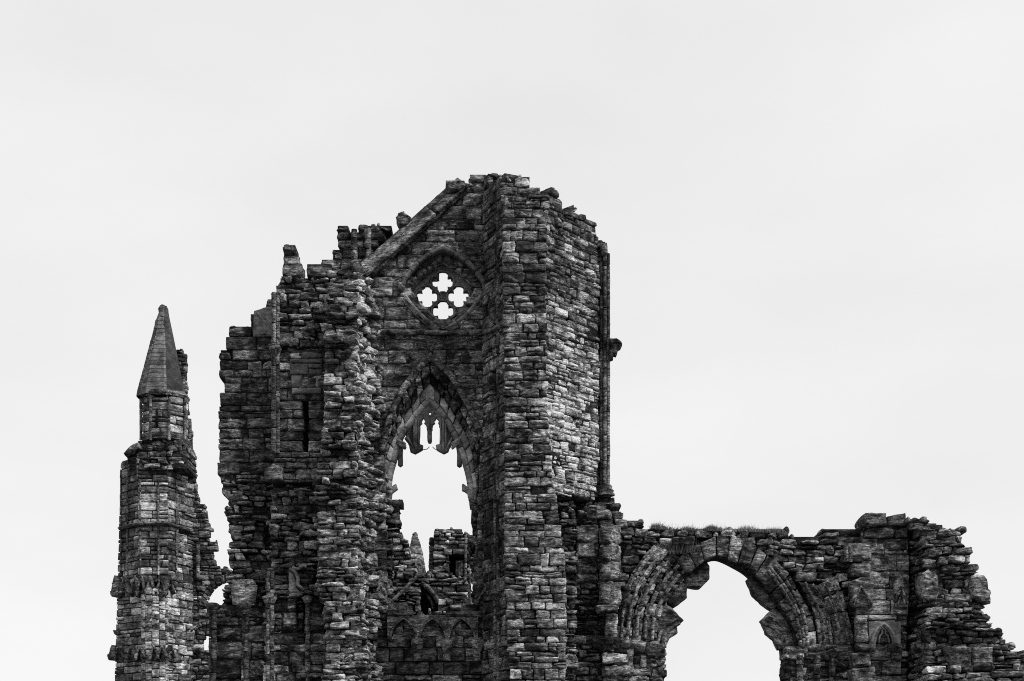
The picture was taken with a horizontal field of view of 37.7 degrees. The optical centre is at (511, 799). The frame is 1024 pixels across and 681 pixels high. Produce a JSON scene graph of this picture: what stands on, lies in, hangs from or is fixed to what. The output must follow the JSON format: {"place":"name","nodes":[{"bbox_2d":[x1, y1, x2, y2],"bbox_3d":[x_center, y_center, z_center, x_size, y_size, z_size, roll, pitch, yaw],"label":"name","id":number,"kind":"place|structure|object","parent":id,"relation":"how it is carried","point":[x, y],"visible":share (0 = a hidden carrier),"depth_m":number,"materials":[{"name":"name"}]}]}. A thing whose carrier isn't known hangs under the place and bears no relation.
{"place":"outdoors","nodes":[
{"label":"outdoors","id":0,"kind":"place"},
{"bbox_2d":[0,0,1023,680],"label":"sky","id":1,"kind":"structure","parent":0,"point":[809,214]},
{"label":"ground","id":2,"kind":"structure","parent":0,"visible":0},
{"bbox_2d":[107,304,197,680],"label":"spired turret","id":3,"kind":"object","parent":2,"relation":"on","point":[151,591],"visible":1,"depth_m":62.10,"materials":[{"name":"stone"}]},
{"bbox_2d":[176,349,227,680],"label":"ruined side wall","id":4,"kind":"structure","parent":2,"relation":"on","point":[209,576],"depth_m":63.51,"materials":[{"name":"stone"}]},
{"bbox_2d":[205,173,621,680],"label":"abbey gable","id":5,"kind":"structure","parent":2,"relation":"on","point":[349,367],"depth_m":44.49,"materials":[{"name":"stone"}]},
{"bbox_2d":[375,353,485,618],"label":"lancet window","id":6,"kind":"structure","parent":5,"relation":"in","point":[424,392],"depth_m":45.31,"materials":[{"name":"stone"}]},
{"bbox_2d":[398,246,485,329],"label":"quatrefoil window","id":7,"kind":"structure","parent":5,"relation":"in","point":[443,261],"depth_m":45.04,"materials":[{"name":"stone"}]},
{"bbox_2d":[410,532,425,572],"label":"stone pinnacle","id":8,"kind":"object","parent":2,"relation":"on","point":[416,551],"visible":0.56,"depth_m":73.72,"materials":[{"name":"grey stone"}]},
{"bbox_2d":[391,532,468,614],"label":"wall","id":9,"kind":"structure","parent":2,"relation":"on","point":[436,592],"depth_m":56.02,"materials":[{"name":"grey stone"}]},
{"bbox_2d":[421,581,438,614],"bbox_3d":[-3.086,-7.536,56.465,0.820,1.334,1.170,0,0,0],"label":"doorway","id":10,"kind":"structure","parent":9,"relation":"in","point":[429,598],"depth_m":56.36,"materials":[{"name":"black stone"}]},
{"bbox_2d":[428,527,471,604],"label":"square stump","id":11,"kind":"object","parent":2,"relation":"on","point":[448,548],"visible":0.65,"depth_m":68.07,"materials":[{"name":"grey stone"}]},
{"bbox_2d":[450,560,463,576],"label":"window","id":12,"kind":"structure","parent":11,"relation":"in","point":[453,562],"depth_m":69.61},
{"bbox_2d":[456,560,463,575],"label":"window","id":13,"kind":"structure","parent":11,"relation":"in","point":[459,563],"depth_m":68.35,"materials":[{"name":"grey stone"}]},
{"bbox_2d":[464,535,466,578],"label":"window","id":14,"kind":"structure","parent":11,"relation":"in","point":[465,536],"depth_m":67.86,"materials":[{"name":"grey stone"}]},
{"bbox_2d":[467,525,476,603],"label":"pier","id":15,"kind":"structure","parent":2,"relation":"on","point":[472,544],"depth_m":50.00,"materials":[{"name":"grey stone"}]},
{"bbox_2d":[557,497,1023,680],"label":"ruined arch wall","id":16,"kind":"structure","parent":2,"relation":"on","point":[881,597],"depth_m":45.20,"materials":[{"name":"stone"}]},
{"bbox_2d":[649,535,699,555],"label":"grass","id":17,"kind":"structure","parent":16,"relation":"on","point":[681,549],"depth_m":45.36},
{"bbox_2d":[649,519,785,533],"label":"grass","id":18,"kind":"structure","parent":16,"relation":"on","point":[656,526],"depth_m":45.41,"materials":[{"name":"grey plant"}]}
]}

